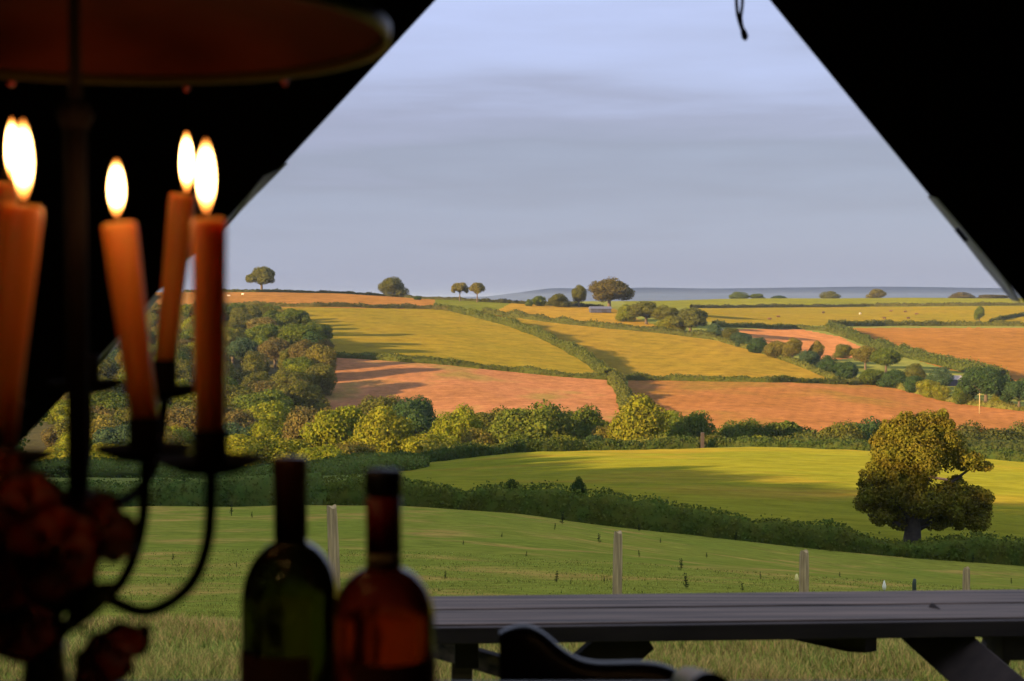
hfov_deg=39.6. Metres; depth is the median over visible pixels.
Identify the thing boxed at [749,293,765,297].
tree
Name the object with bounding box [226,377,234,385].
tree
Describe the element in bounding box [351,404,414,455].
tree
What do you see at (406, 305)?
hedge
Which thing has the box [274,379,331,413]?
tree
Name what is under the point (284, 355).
tree
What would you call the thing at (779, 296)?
bush
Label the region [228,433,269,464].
bush
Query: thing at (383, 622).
wine bottle
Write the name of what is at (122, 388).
tree
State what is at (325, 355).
tree
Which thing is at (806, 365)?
hedge
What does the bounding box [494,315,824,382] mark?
field
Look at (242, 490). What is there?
hedge
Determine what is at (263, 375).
tree
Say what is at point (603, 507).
hedge
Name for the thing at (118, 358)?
tree
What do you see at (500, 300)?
hedge
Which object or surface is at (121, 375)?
tree
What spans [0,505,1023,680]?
pasture
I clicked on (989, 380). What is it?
tree
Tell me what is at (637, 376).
hedge
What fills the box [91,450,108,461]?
tree
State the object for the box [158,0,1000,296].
sky
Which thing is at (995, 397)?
bush
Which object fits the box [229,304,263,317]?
tree
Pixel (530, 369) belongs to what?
hedge
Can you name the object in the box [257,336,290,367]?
tree
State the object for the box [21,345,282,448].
woodland floor
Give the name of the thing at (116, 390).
tree
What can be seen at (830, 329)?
hedge
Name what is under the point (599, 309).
farm shed
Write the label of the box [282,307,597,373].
field
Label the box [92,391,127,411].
tree
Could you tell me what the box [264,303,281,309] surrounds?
tree
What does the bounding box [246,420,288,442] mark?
tree
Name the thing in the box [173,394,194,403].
tree
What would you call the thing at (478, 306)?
field
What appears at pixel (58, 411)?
tree
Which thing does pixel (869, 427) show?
tree
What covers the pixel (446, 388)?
field
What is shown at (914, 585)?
fence stake
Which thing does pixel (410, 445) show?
bush
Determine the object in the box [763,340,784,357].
bush
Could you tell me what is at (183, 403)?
tree
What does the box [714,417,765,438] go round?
bush
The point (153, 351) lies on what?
tree
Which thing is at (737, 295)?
tree
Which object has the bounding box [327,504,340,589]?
fence post
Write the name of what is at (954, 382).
farm shed
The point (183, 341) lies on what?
tree
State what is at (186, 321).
tree
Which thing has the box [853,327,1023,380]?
field
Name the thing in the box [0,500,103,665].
flower
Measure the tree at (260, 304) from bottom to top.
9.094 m
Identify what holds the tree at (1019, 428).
on the ground at (900, 365)
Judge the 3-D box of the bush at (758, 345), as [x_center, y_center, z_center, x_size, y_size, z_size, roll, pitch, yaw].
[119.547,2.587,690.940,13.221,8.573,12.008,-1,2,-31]
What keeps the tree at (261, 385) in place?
on the woodland floor
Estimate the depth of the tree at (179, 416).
367.77 m
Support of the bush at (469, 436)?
on the ground at (900, 365)
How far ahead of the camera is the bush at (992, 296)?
1678.19 m
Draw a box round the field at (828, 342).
[738,329,860,360]
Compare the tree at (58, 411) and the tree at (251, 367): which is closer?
the tree at (58, 411)
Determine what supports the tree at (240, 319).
on the woodland floor
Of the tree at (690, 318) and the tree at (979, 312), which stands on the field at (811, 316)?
the tree at (979, 312)
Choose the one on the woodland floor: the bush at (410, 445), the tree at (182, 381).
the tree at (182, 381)
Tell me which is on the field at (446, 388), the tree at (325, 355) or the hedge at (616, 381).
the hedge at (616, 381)
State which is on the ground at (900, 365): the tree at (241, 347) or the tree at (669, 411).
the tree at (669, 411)
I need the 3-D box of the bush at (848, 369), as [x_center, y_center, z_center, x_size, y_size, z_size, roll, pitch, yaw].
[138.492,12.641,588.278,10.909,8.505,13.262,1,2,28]
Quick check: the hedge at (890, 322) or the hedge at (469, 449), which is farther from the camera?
the hedge at (890, 322)
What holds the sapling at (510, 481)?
on the pasture
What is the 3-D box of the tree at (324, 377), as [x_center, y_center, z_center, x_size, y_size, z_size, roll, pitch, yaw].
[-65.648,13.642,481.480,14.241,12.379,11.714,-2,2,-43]
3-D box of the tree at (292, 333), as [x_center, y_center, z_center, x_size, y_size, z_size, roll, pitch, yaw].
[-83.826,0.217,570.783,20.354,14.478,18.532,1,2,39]
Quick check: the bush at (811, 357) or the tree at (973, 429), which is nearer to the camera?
the tree at (973, 429)
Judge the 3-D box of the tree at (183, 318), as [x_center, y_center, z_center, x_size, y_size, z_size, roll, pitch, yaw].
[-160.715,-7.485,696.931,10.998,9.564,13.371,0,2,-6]
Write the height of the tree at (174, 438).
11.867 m
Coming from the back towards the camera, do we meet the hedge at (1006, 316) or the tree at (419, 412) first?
the hedge at (1006, 316)
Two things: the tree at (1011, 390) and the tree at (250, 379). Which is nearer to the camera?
the tree at (250, 379)
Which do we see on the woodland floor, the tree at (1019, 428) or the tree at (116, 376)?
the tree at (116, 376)
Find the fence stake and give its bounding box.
[912,579,915,590]
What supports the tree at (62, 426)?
on the woodland floor
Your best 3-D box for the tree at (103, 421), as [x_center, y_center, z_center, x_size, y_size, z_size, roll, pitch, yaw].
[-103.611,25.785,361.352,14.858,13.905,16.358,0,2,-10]
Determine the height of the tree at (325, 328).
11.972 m
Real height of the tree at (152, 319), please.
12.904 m
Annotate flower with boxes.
[0,467,66,529]
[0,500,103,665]
[0,530,42,661]
[0,578,97,664]
[42,582,151,680]
[50,490,138,656]
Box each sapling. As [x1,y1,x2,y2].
[504,478,518,488]
[569,476,587,496]
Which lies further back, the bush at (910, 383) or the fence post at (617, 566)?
the bush at (910, 383)
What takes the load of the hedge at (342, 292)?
on the field at (276, 297)
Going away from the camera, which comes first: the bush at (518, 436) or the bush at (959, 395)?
the bush at (518, 436)
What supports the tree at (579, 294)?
on the field at (576, 313)
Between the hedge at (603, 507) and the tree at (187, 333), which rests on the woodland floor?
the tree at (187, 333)
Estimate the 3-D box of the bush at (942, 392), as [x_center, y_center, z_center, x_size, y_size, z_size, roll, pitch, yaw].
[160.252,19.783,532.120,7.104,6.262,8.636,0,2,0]
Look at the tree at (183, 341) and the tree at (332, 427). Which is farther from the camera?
the tree at (183, 341)
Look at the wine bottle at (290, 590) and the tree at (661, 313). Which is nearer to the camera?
the wine bottle at (290, 590)
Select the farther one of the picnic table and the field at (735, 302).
the field at (735, 302)
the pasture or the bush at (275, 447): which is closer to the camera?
the pasture
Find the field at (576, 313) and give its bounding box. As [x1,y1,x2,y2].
[497,303,654,332]
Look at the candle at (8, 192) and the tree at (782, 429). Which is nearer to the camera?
the candle at (8, 192)
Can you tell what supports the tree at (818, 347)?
on the ground at (900, 365)
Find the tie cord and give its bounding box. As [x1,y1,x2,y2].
[735,0,747,40]
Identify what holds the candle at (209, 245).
on the candelabra at (74, 44)
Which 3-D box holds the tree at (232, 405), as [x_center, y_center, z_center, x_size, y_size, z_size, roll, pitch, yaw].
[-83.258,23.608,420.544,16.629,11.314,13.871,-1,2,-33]
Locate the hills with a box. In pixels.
[444,287,1019,301]
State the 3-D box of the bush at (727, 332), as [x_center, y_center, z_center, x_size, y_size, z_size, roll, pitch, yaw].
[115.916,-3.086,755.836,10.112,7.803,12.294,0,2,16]
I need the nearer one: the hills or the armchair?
the armchair
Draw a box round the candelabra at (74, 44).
[0,0,391,617]
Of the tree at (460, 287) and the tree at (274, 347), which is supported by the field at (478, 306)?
the tree at (460, 287)
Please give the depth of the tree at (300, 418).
327.17 m
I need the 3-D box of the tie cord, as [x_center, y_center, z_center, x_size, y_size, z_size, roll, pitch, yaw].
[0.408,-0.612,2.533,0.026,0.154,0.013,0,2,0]
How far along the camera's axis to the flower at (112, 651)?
0.83 m
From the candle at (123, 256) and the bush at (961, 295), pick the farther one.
the bush at (961, 295)
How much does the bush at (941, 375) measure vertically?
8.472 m
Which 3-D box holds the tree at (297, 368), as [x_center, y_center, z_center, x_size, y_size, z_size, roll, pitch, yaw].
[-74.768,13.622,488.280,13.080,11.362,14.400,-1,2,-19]
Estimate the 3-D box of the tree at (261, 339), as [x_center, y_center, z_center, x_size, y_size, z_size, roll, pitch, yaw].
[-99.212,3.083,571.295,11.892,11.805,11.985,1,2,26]
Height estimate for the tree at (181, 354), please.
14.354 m
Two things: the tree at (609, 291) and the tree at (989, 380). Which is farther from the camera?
the tree at (609, 291)
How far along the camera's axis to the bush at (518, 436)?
280.32 m
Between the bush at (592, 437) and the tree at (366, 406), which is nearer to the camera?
the bush at (592, 437)
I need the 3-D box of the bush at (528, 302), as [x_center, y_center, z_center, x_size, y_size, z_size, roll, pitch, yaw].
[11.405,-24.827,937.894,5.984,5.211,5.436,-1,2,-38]
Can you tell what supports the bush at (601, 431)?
on the ground at (900, 365)
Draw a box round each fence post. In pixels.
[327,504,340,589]
[612,530,621,593]
[799,549,808,591]
[962,567,969,589]
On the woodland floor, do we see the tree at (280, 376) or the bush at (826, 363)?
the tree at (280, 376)
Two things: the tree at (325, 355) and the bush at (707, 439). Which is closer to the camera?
the bush at (707, 439)
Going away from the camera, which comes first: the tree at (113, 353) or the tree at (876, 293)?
the tree at (113, 353)
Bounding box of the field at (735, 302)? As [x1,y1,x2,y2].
[624,298,1023,307]
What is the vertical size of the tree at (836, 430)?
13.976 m
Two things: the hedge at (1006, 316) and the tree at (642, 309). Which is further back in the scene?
the hedge at (1006, 316)
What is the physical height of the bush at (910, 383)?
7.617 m
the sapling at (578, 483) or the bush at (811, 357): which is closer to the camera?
the sapling at (578, 483)
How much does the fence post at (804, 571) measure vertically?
1.245 m
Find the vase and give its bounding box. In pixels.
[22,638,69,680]
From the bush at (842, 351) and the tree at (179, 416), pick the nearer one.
the tree at (179, 416)
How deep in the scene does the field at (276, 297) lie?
915.85 m
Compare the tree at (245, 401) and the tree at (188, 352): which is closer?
the tree at (245, 401)
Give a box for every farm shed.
[588,306,611,312]
[945,375,961,385]
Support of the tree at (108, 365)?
on the woodland floor
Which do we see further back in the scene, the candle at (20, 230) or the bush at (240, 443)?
the bush at (240, 443)
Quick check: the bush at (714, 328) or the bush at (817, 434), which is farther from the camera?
the bush at (714, 328)
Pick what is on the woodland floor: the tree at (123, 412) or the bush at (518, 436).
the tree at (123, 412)
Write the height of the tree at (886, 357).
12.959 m
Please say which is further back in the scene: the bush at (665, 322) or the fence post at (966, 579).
the bush at (665, 322)
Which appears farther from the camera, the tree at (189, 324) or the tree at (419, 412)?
the tree at (189, 324)
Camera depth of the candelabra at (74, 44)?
1.14 m
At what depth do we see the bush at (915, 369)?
604.98 m
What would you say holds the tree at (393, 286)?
on the field at (276, 297)
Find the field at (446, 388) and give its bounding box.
[313,358,618,421]
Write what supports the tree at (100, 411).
on the woodland floor
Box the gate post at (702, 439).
[701,432,703,447]
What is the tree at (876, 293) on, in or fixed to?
on the field at (735, 302)
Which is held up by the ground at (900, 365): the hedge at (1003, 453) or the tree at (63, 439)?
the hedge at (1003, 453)
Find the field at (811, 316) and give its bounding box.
[698,306,1023,325]
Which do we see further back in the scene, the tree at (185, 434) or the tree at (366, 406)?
the tree at (366, 406)
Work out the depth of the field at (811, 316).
1181.78 m
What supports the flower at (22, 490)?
attached to the candelabra at (74, 44)
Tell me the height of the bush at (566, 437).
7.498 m
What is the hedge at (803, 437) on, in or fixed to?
on the ground at (900, 365)
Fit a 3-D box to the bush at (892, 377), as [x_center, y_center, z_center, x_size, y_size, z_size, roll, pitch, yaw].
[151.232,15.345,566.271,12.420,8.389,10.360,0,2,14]
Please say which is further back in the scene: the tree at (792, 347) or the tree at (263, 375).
the tree at (792, 347)
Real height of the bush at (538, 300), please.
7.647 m
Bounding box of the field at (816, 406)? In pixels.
[628,380,1023,432]
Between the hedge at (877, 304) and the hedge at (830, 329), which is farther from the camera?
the hedge at (877, 304)
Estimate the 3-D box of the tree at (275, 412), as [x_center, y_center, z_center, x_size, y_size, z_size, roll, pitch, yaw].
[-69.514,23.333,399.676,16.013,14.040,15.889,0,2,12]
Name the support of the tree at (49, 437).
on the woodland floor
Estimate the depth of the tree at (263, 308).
736.41 m
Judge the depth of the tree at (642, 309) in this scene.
824.95 m
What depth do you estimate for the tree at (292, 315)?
650.51 m
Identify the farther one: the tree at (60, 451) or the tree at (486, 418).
the tree at (486, 418)
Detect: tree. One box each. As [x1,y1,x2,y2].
[16,412,49,447]
[40,427,60,448]
[41,418,55,424]
[42,399,66,423]
[46,444,92,462]
[53,412,116,438]
[56,432,94,447]
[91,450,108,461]
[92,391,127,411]
[92,404,115,415]
[92,414,124,439]
[92,424,127,444]
[100,357,121,378]
[100,377,120,392]
[107,347,120,364]
[110,362,121,378]
[110,406,128,424]
[114,414,126,426]
[115,351,121,362]
[116,366,122,378]
[118,370,123,393]
[118,384,125,393]
[147,313,158,328]
[148,303,159,314]
[149,330,156,344]
[150,344,155,357]
[152,350,190,366]
[158,404,194,432]
[165,428,183,441]
[168,424,192,442]
[171,378,193,404]
[171,399,194,407]
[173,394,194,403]
[177,343,193,359]
[177,358,193,383]
[178,338,192,347]
[179,315,189,333]
[180,316,192,329]
[181,326,192,339]
[182,304,192,316]
[182,341,193,351]
[183,321,192,329]
[192,421,253,440]
[226,307,231,320]
[226,321,240,328]
[226,328,249,362]
[226,336,258,363]
[226,361,240,381]
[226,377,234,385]
[226,384,258,403]
[226,402,237,410]
[226,407,237,413]
[226,408,258,428]
[227,303,245,309]
[227,312,253,327]
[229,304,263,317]
[230,387,295,418]
[233,327,246,335]
[238,351,270,372]
[238,361,267,383]
[240,371,270,386]
[240,376,268,388]
[243,380,277,393]
[243,399,290,425]
[245,266,275,289]
[245,323,278,356]
[246,317,277,328]
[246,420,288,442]
[249,317,282,326]
[252,334,273,345]
[255,303,265,307]
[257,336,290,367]
[258,305,278,314]
[262,310,281,320]
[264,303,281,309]
[269,367,313,387]
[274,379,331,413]
[276,308,311,325]
[276,323,325,345]
[278,348,291,369]
[280,406,333,446]
[283,356,314,371]
[283,363,306,371]
[288,339,317,357]
[298,405,368,448]
[301,331,325,345]
[304,363,337,395]
[305,343,337,373]
[308,320,333,338]
[317,336,334,348]
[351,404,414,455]
[357,394,400,413]
[378,276,409,296]
[390,394,437,436]
[429,403,484,442]
[451,282,468,300]
[469,282,485,301]
[474,405,510,443]
[485,399,584,443]
[548,293,571,306]
[565,403,606,440]
[571,285,586,306]
[588,276,635,305]
[606,393,671,441]
[628,301,657,323]
[650,304,679,319]
[662,410,716,438]
[664,409,674,424]
[669,307,708,330]
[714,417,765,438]
[728,292,749,298]
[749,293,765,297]
[761,420,816,439]
[781,337,802,356]
[809,340,824,356]
[816,419,866,439]
[819,291,840,297]
[847,416,881,439]
[849,345,877,369]
[852,408,995,541]
[865,289,886,297]
[869,348,902,372]
[955,420,1012,439]
[956,366,1013,402]
[973,305,984,320]
[997,378,1023,406]
[998,419,1023,439]
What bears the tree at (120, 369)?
on the woodland floor
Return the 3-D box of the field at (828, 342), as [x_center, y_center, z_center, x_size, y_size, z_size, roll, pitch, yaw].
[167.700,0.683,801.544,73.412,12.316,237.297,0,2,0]
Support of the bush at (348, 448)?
on the ground at (900, 365)
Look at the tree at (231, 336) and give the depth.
569.04 m
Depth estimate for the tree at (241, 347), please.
548.42 m
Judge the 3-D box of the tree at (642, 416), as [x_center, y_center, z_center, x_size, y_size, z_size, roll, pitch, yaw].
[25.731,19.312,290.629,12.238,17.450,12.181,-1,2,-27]
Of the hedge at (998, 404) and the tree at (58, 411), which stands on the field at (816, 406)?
the hedge at (998, 404)
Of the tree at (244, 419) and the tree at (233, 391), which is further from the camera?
the tree at (233, 391)
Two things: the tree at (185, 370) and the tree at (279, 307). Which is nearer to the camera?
the tree at (185, 370)
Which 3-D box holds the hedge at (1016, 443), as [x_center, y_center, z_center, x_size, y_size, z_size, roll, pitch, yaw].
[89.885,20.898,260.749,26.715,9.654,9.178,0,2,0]
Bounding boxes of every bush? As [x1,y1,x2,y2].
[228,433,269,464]
[255,437,310,464]
[296,445,343,462]
[334,440,380,455]
[400,432,457,452]
[460,427,494,445]
[505,431,531,442]
[525,299,532,305]
[531,296,545,305]
[550,434,576,440]
[583,434,606,440]
[590,424,614,438]
[615,304,636,321]
[654,315,686,331]
[696,434,723,447]
[707,323,723,337]
[722,327,738,340]
[730,332,752,346]
[746,337,768,352]
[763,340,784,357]
[771,295,786,297]
[794,432,828,439]
[799,350,820,365]
[815,355,839,372]
[832,343,853,357]
[834,361,858,378]
[859,369,883,384]
[876,368,906,387]
[902,375,926,392]
[904,363,926,378]
[916,379,940,397]
[925,367,954,385]
[931,385,951,400]
[948,292,975,297]
[952,385,974,404]
[976,294,1008,297]
[991,391,1003,402]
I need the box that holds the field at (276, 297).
[156,292,434,308]
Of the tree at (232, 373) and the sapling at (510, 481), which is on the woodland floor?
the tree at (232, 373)
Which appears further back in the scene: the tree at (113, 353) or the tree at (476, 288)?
the tree at (476, 288)
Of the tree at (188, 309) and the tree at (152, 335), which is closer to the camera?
the tree at (152, 335)
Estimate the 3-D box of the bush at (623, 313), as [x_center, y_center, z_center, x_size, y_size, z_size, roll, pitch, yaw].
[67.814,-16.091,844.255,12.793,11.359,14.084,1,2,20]
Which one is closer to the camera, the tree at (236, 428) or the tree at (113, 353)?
the tree at (236, 428)
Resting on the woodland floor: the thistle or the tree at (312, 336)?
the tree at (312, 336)
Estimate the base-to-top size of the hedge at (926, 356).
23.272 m
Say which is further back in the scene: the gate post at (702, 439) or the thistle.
the gate post at (702, 439)
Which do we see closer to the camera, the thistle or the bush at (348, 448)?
the thistle
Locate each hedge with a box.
[32,451,429,477]
[56,453,326,506]
[184,288,480,301]
[226,301,448,310]
[321,467,1023,565]
[336,351,606,379]
[390,434,699,461]
[416,430,666,453]
[433,302,616,373]
[481,297,603,306]
[481,306,717,339]
[607,368,634,411]
[621,372,846,383]
[689,301,1023,307]
[704,430,862,447]
[707,435,1023,461]
[711,319,846,337]
[713,336,842,378]
[825,321,1009,378]
[828,318,1023,325]
[846,376,1023,410]
[958,430,1023,451]
[989,312,1023,321]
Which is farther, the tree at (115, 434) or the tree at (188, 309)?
the tree at (188, 309)
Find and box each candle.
[0,118,17,217]
[0,120,42,446]
[102,160,160,437]
[154,131,195,359]
[191,140,226,429]
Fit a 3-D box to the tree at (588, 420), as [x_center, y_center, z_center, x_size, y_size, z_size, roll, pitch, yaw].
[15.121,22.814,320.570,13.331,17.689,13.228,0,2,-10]
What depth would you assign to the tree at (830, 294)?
1681.36 m
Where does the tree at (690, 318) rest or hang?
on the ground at (900, 365)
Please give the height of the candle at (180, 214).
0.216 m
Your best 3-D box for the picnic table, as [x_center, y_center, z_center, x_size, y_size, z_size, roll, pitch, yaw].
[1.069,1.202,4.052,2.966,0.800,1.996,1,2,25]
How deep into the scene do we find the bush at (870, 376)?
568.21 m
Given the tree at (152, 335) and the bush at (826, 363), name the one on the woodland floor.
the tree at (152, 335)
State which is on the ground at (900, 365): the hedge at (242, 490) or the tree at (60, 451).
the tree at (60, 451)
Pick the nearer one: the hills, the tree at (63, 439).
the tree at (63, 439)
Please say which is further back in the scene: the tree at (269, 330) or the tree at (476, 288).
the tree at (476, 288)
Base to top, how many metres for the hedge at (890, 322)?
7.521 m
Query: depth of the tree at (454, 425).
312.98 m
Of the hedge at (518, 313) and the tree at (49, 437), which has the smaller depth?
the tree at (49, 437)
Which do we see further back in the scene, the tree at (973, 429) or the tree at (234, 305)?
the tree at (234, 305)
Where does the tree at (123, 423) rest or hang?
on the woodland floor
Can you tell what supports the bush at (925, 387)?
on the field at (816, 406)
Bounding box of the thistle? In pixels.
[684,573,688,586]
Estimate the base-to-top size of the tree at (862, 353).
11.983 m
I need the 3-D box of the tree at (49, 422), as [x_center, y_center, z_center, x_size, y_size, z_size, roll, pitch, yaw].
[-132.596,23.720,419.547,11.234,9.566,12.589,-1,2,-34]
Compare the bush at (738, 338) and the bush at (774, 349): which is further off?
the bush at (738, 338)
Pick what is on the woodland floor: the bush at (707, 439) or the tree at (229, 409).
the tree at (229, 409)
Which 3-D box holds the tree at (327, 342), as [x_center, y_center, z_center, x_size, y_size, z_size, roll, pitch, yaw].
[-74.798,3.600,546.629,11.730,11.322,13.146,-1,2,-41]
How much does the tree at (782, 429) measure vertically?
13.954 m
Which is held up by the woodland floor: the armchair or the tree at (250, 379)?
the tree at (250, 379)
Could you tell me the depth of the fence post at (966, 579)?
21.07 m
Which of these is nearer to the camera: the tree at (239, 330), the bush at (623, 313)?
the tree at (239, 330)
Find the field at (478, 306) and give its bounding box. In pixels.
[435,300,510,310]
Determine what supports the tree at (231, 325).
on the woodland floor
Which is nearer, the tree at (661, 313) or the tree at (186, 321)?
the tree at (186, 321)
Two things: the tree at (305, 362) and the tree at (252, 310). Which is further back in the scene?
the tree at (252, 310)
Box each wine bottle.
[240,456,339,680]
[332,468,435,680]
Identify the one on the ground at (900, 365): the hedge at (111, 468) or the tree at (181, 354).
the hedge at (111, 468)
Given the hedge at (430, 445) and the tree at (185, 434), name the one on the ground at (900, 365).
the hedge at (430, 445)
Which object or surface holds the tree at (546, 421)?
on the ground at (900, 365)
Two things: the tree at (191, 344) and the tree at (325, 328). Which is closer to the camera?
the tree at (191, 344)
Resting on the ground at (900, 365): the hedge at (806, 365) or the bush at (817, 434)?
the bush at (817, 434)
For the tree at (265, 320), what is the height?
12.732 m
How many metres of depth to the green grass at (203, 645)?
6.33 m
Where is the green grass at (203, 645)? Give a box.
[0,612,1023,680]
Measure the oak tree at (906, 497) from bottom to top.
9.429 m
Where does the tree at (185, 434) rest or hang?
on the woodland floor
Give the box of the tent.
[0,0,1023,445]
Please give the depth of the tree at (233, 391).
432.11 m
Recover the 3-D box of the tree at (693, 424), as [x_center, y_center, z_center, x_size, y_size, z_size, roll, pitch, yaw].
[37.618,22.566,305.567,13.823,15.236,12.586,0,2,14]
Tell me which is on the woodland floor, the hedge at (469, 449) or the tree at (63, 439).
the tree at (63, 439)
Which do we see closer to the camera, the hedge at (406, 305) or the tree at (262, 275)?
the hedge at (406, 305)
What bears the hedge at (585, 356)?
on the field at (435, 333)
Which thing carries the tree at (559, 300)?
on the field at (576, 313)
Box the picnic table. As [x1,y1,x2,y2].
[431,589,1023,680]
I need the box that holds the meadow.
[401,447,1023,542]
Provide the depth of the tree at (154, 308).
729.30 m
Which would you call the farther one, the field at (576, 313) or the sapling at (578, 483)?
the field at (576, 313)
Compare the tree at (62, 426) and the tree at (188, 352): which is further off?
the tree at (188, 352)
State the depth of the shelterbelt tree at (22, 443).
161.80 m
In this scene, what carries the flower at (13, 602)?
attached to the candelabra at (74, 44)
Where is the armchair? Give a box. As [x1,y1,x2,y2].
[499,624,727,680]
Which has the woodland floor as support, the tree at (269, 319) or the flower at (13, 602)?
the tree at (269, 319)
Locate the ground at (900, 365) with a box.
[50,301,1023,485]
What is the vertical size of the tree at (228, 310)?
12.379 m
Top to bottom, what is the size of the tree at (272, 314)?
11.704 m
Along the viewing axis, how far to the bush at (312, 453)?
248.43 m
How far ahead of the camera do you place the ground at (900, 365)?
694.52 m
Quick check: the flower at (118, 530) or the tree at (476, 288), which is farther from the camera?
the tree at (476, 288)
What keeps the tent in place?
on the pasture
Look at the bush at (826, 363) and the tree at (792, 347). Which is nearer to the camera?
the bush at (826, 363)
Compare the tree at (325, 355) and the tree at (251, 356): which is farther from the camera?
the tree at (251, 356)
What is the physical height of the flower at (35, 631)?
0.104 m
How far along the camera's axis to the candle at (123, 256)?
0.99 m
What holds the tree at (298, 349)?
on the woodland floor

